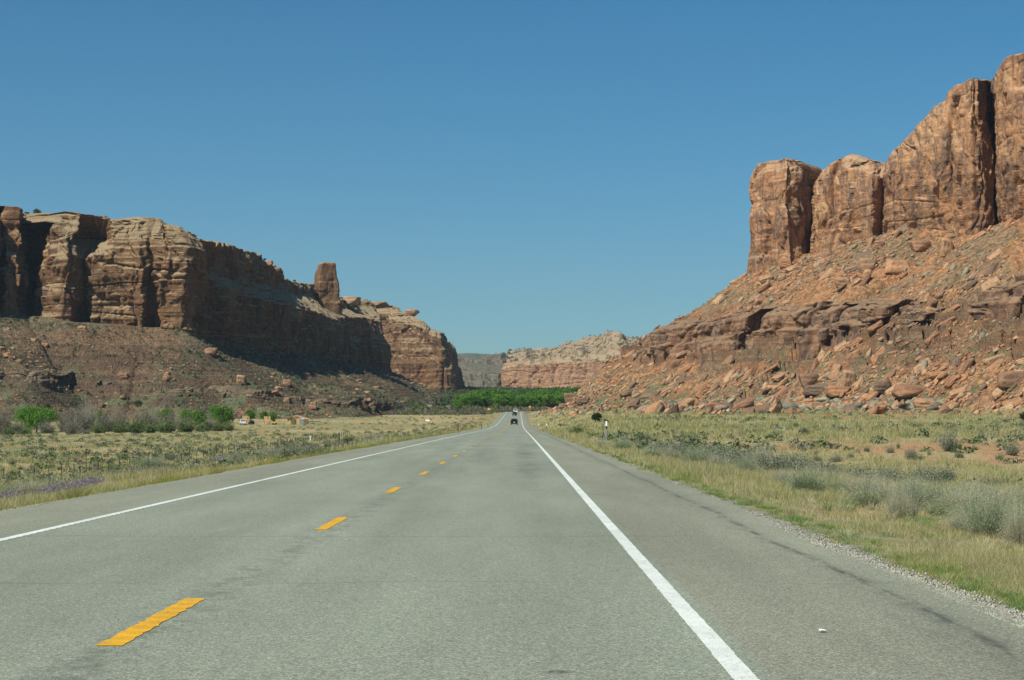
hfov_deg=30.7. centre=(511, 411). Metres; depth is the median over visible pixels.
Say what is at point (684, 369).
boulder
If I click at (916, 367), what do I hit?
boulder
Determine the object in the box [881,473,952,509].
sagebrush
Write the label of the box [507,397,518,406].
cottonwood tree
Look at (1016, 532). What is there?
sagebrush
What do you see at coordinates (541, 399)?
cottonwood tree
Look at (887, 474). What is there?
shrub
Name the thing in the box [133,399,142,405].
juniper tree
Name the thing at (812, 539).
gravel
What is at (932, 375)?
boulder
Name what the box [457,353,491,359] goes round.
hills
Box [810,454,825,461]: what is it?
shrub
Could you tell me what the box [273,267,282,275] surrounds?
boulder
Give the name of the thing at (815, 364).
boulder
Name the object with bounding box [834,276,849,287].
boulder
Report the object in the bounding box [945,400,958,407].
boulder
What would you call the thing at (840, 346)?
boulder
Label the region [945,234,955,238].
boulder
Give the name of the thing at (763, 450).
sagebrush
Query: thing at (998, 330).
boulder
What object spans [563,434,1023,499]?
grass
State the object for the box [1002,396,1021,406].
boulder
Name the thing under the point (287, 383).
boulder
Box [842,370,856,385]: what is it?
boulder
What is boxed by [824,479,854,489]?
sagebrush
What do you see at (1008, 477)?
shrub
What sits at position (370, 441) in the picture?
grass
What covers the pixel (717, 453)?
shrub
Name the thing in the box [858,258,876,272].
boulder
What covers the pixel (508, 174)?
sky
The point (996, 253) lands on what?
boulder
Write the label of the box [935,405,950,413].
boulder
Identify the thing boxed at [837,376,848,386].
boulder
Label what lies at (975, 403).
boulder
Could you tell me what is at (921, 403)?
boulder
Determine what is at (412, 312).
boulder
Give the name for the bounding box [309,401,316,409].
boulder
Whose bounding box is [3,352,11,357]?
boulder
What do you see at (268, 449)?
sagebrush
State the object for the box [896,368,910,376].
boulder
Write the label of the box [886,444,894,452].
shrub
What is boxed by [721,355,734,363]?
boulder
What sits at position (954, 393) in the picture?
boulder
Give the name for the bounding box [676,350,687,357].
boulder
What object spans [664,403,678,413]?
boulder
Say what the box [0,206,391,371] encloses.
mesa
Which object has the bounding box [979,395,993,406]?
boulder
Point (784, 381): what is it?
boulder
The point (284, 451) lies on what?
shrub
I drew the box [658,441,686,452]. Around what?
shrub
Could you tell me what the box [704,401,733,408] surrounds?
boulder
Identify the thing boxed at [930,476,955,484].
shrub
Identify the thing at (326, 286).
rock spire
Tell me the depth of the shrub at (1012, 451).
114.77 m
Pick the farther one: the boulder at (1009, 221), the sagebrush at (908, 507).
the boulder at (1009, 221)
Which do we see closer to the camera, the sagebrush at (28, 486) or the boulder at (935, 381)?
the sagebrush at (28, 486)
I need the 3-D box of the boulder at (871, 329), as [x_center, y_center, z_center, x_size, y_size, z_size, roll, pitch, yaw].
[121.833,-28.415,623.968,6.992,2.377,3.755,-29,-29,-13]
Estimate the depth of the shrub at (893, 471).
66.42 m
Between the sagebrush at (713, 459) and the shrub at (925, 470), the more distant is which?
the shrub at (925, 470)
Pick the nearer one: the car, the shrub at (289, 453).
the shrub at (289, 453)
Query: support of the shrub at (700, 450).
on the ground at (438, 419)
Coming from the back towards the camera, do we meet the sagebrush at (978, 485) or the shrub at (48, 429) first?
the shrub at (48, 429)
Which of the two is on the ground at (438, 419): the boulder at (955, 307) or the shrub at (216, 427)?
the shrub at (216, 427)
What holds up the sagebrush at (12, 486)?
on the ground at (438, 419)
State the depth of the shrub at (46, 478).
132.72 m
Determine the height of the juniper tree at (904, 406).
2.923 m
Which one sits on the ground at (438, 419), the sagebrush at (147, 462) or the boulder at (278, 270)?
the sagebrush at (147, 462)
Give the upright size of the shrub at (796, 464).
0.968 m
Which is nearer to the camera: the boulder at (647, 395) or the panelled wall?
the panelled wall
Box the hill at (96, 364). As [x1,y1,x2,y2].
[0,312,448,420]
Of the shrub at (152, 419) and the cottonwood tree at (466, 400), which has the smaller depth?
the shrub at (152, 419)
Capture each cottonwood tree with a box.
[11,405,59,431]
[95,410,107,421]
[157,407,177,423]
[177,408,192,422]
[190,409,207,424]
[206,404,235,423]
[244,409,256,418]
[259,411,267,420]
[269,412,276,421]
[453,395,463,403]
[453,402,461,408]
[460,395,474,405]
[467,395,480,406]
[474,393,487,406]
[478,390,495,407]
[484,395,493,407]
[488,388,504,394]
[491,395,504,406]
[496,394,509,407]
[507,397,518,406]
[515,394,526,398]
[519,397,531,406]
[525,392,539,406]
[525,396,536,407]
[534,394,547,407]
[539,394,550,405]
[544,394,557,407]
[548,386,561,393]
[553,394,563,404]
[564,386,579,391]
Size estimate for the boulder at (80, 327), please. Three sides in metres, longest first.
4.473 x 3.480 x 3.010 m
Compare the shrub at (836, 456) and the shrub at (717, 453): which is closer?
the shrub at (717, 453)
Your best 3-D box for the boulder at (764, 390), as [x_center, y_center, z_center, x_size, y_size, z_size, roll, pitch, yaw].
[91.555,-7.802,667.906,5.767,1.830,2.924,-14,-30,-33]
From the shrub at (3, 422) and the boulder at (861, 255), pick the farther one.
the boulder at (861, 255)
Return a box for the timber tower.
[242,415,249,423]
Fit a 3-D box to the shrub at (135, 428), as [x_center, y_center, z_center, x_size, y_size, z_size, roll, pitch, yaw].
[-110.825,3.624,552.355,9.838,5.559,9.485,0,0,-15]
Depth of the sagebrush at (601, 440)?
108.94 m
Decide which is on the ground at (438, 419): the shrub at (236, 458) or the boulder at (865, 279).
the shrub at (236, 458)
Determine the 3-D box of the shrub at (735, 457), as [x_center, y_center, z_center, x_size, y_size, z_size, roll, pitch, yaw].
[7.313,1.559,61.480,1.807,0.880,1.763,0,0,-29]
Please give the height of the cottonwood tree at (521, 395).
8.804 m
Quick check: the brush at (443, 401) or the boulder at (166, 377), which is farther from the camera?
the brush at (443, 401)
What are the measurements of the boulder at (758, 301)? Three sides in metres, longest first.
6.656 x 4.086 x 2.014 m
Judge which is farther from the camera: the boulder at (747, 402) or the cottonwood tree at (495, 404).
the cottonwood tree at (495, 404)
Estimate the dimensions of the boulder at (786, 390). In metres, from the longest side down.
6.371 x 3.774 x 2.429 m
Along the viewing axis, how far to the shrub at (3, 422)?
519.23 m
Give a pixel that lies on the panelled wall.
(265, 421)
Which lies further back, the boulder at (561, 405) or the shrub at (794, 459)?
the boulder at (561, 405)
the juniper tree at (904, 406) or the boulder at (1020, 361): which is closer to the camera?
the juniper tree at (904, 406)
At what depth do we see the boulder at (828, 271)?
722.32 m
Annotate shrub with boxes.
[0,403,19,433]
[0,423,19,434]
[10,416,27,431]
[17,425,34,433]
[31,472,55,481]
[35,419,58,433]
[53,405,77,431]
[57,415,85,433]
[62,398,102,430]
[74,428,93,433]
[82,397,105,430]
[84,418,107,432]
[93,407,126,431]
[104,408,132,431]
[106,417,133,432]
[122,416,149,432]
[130,406,170,431]
[131,405,151,423]
[133,417,160,432]
[152,416,180,432]
[162,410,178,430]
[164,463,179,470]
[171,417,194,431]
[173,410,197,431]
[193,417,212,431]
[200,411,220,430]
[208,419,229,430]
[219,450,245,464]
[220,419,238,430]
[221,453,247,461]
[251,449,273,458]
[267,447,302,455]
[271,445,295,457]
[276,443,307,457]
[288,443,329,454]
[654,444,683,453]
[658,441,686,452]
[679,445,725,458]
[701,442,738,457]
[704,446,732,458]
[712,449,757,464]
[720,445,751,458]
[739,451,794,469]
[755,451,803,470]
[766,453,824,471]
[774,460,797,469]
[775,453,815,463]
[790,458,822,468]
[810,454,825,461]
[814,458,855,474]
[814,462,851,475]
[828,452,847,461]
[833,459,877,478]
[854,465,908,481]
[863,471,896,480]
[877,464,909,478]
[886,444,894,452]
[895,463,944,483]
[900,446,926,459]
[908,464,942,481]
[911,466,937,476]
[912,474,950,484]
[923,461,963,480]
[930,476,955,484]
[933,428,967,451]
[935,476,958,485]
[952,450,964,457]
[970,443,980,449]
[975,475,1003,485]
[993,450,1004,460]
[996,475,1016,483]
[999,441,1022,455]
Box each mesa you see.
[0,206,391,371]
[501,331,638,387]
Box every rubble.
[0,318,447,419]
[536,217,1023,415]
[635,396,944,411]
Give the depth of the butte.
1704.67 m
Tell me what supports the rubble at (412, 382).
on the hill at (96, 364)
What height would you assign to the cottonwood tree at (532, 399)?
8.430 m
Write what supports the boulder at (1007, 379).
on the hill at (763, 348)
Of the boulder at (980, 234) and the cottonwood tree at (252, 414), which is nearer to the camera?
the boulder at (980, 234)
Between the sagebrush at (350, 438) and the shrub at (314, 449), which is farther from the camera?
the sagebrush at (350, 438)
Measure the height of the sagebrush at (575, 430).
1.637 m
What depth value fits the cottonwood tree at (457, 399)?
1070.58 m
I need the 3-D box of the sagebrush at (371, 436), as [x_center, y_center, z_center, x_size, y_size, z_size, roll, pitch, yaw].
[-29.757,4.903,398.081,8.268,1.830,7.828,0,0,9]
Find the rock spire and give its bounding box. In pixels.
[313,261,342,314]
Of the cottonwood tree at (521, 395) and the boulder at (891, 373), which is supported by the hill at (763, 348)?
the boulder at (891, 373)
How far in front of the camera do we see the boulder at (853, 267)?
704.80 m
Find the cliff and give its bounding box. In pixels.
[747,53,1023,273]
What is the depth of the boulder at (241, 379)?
864.76 m
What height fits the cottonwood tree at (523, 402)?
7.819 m
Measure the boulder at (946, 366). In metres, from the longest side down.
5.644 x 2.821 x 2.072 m
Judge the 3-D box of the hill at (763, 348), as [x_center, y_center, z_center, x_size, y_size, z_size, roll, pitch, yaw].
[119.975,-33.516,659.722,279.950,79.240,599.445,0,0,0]
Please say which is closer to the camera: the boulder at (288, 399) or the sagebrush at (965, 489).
the sagebrush at (965, 489)
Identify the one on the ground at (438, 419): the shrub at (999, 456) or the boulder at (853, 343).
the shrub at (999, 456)
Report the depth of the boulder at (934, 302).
613.03 m
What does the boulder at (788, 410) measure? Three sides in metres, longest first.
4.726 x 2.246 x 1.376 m
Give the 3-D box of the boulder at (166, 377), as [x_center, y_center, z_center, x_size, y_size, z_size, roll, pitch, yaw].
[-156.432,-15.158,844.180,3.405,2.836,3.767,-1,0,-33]
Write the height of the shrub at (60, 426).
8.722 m
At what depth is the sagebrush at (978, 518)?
23.64 m
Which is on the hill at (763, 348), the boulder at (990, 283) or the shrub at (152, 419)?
the boulder at (990, 283)
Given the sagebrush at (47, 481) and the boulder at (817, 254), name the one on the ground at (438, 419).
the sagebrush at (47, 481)
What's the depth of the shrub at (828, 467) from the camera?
62.42 m
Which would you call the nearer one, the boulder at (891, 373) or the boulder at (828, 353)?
the boulder at (891, 373)
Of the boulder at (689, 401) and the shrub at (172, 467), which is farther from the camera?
the boulder at (689, 401)
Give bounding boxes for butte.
[376,305,466,390]
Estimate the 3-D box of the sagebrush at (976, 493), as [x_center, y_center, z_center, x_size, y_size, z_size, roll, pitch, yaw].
[7.639,1.392,30.833,2.061,0.826,2.177,0,0,-17]
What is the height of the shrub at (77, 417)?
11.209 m
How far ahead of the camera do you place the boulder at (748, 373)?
673.13 m
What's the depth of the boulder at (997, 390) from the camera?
525.19 m
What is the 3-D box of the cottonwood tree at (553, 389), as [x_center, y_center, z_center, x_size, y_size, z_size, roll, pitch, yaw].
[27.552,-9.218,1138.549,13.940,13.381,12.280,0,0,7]
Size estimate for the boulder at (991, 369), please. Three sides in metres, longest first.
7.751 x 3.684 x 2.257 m
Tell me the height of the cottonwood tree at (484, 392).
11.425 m
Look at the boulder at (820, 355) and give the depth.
660.65 m
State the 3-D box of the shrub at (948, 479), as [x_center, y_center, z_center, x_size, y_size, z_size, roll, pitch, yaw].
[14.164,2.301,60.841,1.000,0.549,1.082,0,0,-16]
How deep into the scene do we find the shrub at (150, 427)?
549.27 m
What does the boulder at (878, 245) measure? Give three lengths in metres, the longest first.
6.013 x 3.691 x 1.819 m
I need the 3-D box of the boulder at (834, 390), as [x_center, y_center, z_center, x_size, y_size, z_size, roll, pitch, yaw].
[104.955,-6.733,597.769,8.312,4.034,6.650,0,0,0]
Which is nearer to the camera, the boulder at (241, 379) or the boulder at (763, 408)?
the boulder at (763, 408)
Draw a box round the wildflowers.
[0,434,383,499]
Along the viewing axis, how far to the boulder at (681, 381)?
715.44 m
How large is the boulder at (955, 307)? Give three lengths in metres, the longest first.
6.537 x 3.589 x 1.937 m
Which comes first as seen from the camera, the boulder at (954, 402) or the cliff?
the boulder at (954, 402)
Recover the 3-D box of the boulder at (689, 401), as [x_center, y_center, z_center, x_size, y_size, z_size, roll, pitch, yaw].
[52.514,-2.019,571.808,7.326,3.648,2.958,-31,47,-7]
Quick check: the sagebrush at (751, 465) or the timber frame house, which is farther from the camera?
the timber frame house
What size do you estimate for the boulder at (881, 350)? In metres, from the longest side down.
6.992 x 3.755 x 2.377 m
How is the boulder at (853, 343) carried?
on the hill at (763, 348)
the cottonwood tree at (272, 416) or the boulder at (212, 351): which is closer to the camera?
the cottonwood tree at (272, 416)
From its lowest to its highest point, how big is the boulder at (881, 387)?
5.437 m
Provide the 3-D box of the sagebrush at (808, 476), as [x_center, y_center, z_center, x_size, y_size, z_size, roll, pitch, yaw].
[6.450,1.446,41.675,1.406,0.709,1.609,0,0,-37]
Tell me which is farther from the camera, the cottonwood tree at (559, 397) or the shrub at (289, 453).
the cottonwood tree at (559, 397)
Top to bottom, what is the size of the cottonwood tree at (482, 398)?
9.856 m
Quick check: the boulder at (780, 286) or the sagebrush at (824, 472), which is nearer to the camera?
the sagebrush at (824, 472)
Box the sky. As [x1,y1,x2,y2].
[0,0,1023,354]
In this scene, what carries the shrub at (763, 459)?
on the ground at (438, 419)
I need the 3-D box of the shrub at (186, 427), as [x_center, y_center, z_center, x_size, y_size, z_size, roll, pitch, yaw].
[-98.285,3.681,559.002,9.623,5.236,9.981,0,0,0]
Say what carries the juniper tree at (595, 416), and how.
on the ground at (438, 419)
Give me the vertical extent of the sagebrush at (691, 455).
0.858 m
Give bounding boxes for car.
[511,419,517,424]
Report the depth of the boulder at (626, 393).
740.21 m
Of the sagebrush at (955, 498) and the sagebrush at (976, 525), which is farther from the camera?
the sagebrush at (955, 498)
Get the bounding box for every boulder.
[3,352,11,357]
[41,343,48,347]
[77,325,86,329]
[98,399,102,407]
[117,372,128,378]
[162,375,170,380]
[204,348,217,355]
[236,375,246,383]
[265,260,272,265]
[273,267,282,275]
[283,380,291,386]
[283,397,291,402]
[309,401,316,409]
[343,296,360,305]
[372,301,389,308]
[404,309,419,316]
[558,403,567,408]
[564,393,575,402]
[576,397,588,404]
[620,388,632,397]
[625,398,639,406]
[626,404,641,408]
[639,400,666,410]
[640,392,655,398]
[653,402,664,413]
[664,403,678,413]
[674,397,694,405]
[675,373,685,386]
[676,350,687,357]
[677,365,692,375]
[678,374,691,384]
[695,385,708,398]
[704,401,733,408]
[710,407,724,413]
[711,294,724,303]
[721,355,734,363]
[723,369,734,382]
[732,395,753,409]
[733,398,744,403]
[740,369,755,382]
[741,404,770,413]
[753,298,765,305]
[756,282,769,291]
[757,273,772,283]
[761,364,777,374]
[761,387,770,393]
[768,398,782,413]
[771,371,789,380]
[772,386,787,397]
[773,377,788,389]
[775,282,785,290]
[779,259,791,268]
[779,386,791,397]
[781,407,791,413]
[782,278,795,289]
[785,264,798,272]
[785,390,792,399]
[791,406,796,414]
[796,399,812,404]
[798,372,818,386]
[802,383,827,396]
[811,251,823,257]
[811,358,818,371]
[813,257,825,268]
[813,402,823,406]
[816,249,831,258]
[816,350,824,360]
[818,260,829,268]
[820,268,834,277]
[821,351,831,360]
[825,385,849,396]
[828,363,842,379]
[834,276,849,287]
[834,340,848,350]
[836,354,846,364]
[837,279,849,291]
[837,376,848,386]
[841,402,856,410]
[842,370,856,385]
[844,263,858,272]
[845,337,862,349]
[845,393,863,401]
[854,375,864,387]
[855,250,873,258]
[856,397,865,403]
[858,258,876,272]
[859,271,871,286]
[864,236,874,249]
[867,320,882,335]
[867,404,886,413]
[870,346,886,364]
[872,241,884,250]
[874,380,891,395]
[879,394,891,401]
[881,322,895,328]
[881,369,895,380]
[884,258,909,274]
[885,384,895,394]
[889,408,906,411]
[891,384,930,398]
[891,400,899,407]
[892,229,901,238]
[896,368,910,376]
[897,223,907,233]
[909,239,931,251]
[912,358,932,375]
[913,398,938,409]
[918,355,928,361]
[924,306,934,312]
[924,330,939,347]
[928,370,941,379]
[931,299,943,306]
[933,371,946,384]
[934,285,946,298]
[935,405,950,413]
[937,316,955,327]
[938,363,951,370]
[939,237,954,256]
[942,304,960,312]
[944,376,956,388]
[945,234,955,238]
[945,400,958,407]
[947,354,957,361]
[948,386,965,399]
[948,403,955,411]
[955,357,963,367]
[959,358,974,374]
[963,280,977,290]
[968,400,979,407]
[969,231,986,239]
[976,266,990,275]
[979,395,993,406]
[980,276,1000,291]
[982,354,1004,365]
[984,261,998,276]
[985,248,1001,260]
[986,359,1004,376]
[986,401,995,409]
[989,328,1004,333]
[992,387,1005,399]
[995,371,1023,388]
[1000,402,1015,408]
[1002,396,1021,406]
[1003,218,1013,226]
[1005,382,1016,391]
[1016,358,1023,365]
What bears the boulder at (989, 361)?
on the hill at (763, 348)
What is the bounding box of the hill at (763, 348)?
[440,216,1023,431]
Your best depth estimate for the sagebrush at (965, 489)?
32.46 m
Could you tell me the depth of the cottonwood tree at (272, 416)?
744.54 m
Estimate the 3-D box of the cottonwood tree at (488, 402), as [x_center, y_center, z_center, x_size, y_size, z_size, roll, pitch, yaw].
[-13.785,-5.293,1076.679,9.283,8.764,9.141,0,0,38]
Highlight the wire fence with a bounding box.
[3,431,349,480]
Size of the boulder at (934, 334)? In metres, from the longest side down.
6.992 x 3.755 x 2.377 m
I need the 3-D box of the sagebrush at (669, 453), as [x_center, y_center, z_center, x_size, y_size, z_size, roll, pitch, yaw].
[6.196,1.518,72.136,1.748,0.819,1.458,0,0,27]
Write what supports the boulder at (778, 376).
on the hill at (763, 348)
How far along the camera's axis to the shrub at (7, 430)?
489.33 m
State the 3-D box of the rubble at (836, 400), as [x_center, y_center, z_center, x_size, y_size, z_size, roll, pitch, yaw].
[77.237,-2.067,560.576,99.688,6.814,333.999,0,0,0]
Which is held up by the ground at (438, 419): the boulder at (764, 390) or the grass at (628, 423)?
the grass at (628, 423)
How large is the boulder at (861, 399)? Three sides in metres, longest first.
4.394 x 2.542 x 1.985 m
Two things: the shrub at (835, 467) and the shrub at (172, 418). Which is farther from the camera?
the shrub at (172, 418)
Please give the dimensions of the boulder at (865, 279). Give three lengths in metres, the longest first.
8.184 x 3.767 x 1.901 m
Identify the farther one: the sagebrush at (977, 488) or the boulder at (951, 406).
the boulder at (951, 406)
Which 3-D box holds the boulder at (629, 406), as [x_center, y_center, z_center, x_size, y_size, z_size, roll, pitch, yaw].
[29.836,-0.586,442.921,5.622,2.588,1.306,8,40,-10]
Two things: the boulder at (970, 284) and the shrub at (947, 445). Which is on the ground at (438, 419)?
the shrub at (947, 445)
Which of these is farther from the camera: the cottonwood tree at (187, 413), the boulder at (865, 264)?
the boulder at (865, 264)
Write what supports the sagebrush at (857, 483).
on the ground at (438, 419)
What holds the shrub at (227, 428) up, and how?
on the ground at (438, 419)
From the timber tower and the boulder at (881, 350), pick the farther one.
the timber tower
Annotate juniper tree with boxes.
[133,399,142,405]
[591,412,601,421]
[898,403,909,409]
[1018,412,1023,419]
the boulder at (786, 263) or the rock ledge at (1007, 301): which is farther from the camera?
the boulder at (786, 263)
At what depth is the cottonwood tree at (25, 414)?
557.12 m
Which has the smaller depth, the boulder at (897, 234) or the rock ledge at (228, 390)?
the boulder at (897, 234)
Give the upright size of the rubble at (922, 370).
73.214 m
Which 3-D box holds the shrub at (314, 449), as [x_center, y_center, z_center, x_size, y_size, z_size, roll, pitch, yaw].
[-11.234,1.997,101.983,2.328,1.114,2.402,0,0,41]
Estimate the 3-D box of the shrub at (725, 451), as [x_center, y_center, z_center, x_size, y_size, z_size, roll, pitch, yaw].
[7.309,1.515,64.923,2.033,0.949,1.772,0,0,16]
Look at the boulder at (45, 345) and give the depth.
859.33 m
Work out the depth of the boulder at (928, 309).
609.92 m
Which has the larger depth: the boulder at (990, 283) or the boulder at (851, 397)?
the boulder at (990, 283)
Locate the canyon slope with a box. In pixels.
[458,352,505,387]
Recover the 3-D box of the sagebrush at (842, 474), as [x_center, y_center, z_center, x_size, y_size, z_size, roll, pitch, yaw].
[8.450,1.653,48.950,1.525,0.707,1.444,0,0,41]
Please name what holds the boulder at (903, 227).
on the hill at (763, 348)
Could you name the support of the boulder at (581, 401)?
on the hill at (763, 348)
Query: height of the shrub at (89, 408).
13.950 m
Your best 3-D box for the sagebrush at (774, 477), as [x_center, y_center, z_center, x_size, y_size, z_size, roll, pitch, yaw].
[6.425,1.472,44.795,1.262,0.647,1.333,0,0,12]
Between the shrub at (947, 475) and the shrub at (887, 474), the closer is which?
the shrub at (887, 474)
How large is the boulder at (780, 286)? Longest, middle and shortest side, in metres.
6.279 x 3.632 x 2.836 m
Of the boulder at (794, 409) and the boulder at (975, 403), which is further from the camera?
the boulder at (975, 403)
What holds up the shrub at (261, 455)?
on the ground at (438, 419)
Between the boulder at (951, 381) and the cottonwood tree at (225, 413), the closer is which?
the boulder at (951, 381)
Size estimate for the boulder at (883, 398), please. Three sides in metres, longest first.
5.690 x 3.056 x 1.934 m
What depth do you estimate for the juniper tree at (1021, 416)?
282.29 m
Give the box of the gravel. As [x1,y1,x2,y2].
[1,445,1023,628]
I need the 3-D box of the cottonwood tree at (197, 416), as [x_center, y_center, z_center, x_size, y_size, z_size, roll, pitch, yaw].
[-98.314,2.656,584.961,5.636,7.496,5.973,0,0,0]
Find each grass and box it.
[0,416,495,493]
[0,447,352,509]
[529,406,1023,440]
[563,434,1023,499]
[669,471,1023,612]
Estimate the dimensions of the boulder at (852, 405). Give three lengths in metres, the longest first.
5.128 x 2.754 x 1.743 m
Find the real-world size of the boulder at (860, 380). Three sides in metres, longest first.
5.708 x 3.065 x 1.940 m
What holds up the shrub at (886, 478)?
on the ground at (438, 419)
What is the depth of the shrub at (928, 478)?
60.24 m
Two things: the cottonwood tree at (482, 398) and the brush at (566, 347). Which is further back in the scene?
the brush at (566, 347)
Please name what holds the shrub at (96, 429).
on the ground at (438, 419)
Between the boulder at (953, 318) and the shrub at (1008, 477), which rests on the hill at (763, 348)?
the boulder at (953, 318)
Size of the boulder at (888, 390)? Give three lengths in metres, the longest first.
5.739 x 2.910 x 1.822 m
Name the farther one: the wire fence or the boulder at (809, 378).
the boulder at (809, 378)
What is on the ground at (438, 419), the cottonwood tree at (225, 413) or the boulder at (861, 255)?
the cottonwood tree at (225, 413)
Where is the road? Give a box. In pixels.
[0,411,1023,679]
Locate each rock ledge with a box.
[0,369,110,388]
[150,385,301,400]
[302,397,393,410]
[631,299,946,370]
[967,272,1023,321]
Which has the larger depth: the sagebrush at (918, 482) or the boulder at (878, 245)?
the boulder at (878, 245)
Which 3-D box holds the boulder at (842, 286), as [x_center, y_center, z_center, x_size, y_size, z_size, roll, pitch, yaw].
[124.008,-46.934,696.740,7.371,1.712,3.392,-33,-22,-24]
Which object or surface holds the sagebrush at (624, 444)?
on the ground at (438, 419)
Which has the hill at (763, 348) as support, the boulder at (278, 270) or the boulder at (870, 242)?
the boulder at (870, 242)
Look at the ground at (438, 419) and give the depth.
287.79 m
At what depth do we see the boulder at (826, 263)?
737.68 m
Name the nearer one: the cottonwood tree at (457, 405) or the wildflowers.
the wildflowers
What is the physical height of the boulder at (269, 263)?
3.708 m
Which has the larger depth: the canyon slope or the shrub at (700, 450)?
the canyon slope
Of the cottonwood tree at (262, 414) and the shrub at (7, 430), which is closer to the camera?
the shrub at (7, 430)
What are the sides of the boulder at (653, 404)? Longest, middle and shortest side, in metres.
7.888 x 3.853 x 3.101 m
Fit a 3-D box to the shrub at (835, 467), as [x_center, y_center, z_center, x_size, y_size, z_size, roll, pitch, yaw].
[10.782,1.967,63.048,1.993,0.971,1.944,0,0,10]
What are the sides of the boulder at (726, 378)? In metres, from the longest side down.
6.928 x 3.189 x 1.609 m
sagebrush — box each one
[0,477,33,496]
[9,475,52,493]
[37,475,61,486]
[100,463,127,470]
[130,454,169,466]
[255,446,276,453]
[340,433,359,440]
[359,433,387,438]
[567,424,584,433]
[594,438,608,446]
[610,436,643,450]
[635,441,663,456]
[656,444,683,458]
[670,443,716,463]
[697,450,733,466]
[716,460,767,472]
[728,451,764,473]
[747,440,784,462]
[764,464,795,483]
[765,459,797,471]
[777,464,843,492]
[781,468,829,485]
[794,464,846,479]
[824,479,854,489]
[827,468,855,479]
[827,468,906,494]
[834,473,887,508]
[848,479,905,504]
[877,479,927,519]
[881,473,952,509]
[896,468,944,493]
[896,471,934,491]
[912,479,958,504]
[919,485,963,515]
[925,494,995,519]
[926,480,982,510]
[926,488,1010,512]
[927,479,1020,512]
[936,504,971,531]
[937,479,1006,504]
[937,515,1018,538]
[939,485,1022,537]
[943,478,1012,499]
[945,476,1011,501]
[984,479,1023,513]
[988,497,1023,545]
[991,483,1023,509]
[1000,484,1023,517]
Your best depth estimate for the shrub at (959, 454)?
113.99 m
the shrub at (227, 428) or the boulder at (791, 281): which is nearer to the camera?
the shrub at (227, 428)
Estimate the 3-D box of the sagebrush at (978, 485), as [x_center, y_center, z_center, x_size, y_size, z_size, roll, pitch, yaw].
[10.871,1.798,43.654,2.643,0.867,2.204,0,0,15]
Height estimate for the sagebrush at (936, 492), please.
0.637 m
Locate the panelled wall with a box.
[263,416,269,424]
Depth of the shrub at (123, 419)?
574.46 m
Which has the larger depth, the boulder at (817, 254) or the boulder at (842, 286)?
the boulder at (817, 254)
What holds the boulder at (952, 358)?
on the hill at (763, 348)
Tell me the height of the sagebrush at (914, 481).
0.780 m
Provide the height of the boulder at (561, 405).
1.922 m
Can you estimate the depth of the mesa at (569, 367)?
1892.32 m
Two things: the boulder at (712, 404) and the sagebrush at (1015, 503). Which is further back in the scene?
the boulder at (712, 404)
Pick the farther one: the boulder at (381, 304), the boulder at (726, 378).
the boulder at (381, 304)
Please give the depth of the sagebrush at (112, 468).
189.91 m
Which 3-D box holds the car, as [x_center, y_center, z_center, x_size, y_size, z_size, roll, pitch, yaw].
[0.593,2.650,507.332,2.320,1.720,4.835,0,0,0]
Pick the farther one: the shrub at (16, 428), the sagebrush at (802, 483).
the shrub at (16, 428)
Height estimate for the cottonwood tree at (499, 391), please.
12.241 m
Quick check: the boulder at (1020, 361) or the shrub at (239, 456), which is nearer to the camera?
the shrub at (239, 456)
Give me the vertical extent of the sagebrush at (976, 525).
0.396 m
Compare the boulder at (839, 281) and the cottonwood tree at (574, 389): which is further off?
the cottonwood tree at (574, 389)
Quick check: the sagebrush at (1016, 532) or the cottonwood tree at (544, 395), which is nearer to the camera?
the sagebrush at (1016, 532)
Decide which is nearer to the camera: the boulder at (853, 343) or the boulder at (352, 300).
the boulder at (853, 343)
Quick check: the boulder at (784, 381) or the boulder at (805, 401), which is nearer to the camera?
the boulder at (805, 401)
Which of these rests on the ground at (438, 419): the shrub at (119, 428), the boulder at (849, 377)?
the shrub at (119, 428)
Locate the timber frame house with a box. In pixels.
[286,415,308,423]
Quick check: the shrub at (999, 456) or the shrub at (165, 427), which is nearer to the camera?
the shrub at (999, 456)
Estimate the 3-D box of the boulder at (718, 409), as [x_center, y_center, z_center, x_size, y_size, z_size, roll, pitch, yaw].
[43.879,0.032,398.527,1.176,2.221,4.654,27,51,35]
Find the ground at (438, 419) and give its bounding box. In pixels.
[0,405,1023,617]
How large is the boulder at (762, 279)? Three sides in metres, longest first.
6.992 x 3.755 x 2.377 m
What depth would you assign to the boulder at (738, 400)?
502.26 m
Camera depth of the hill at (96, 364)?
862.66 m
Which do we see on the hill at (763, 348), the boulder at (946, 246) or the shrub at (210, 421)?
the boulder at (946, 246)
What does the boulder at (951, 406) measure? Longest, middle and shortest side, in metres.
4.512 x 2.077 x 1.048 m
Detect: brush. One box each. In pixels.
[0,314,444,418]
[0,407,1023,484]
[371,391,552,415]
[431,385,580,406]
[503,329,638,362]
[536,224,1016,420]
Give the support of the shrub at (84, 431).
on the ground at (438, 419)
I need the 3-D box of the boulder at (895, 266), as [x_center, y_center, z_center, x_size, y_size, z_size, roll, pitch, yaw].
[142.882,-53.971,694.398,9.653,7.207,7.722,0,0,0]
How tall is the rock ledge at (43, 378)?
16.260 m
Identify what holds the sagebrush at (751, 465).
on the ground at (438, 419)

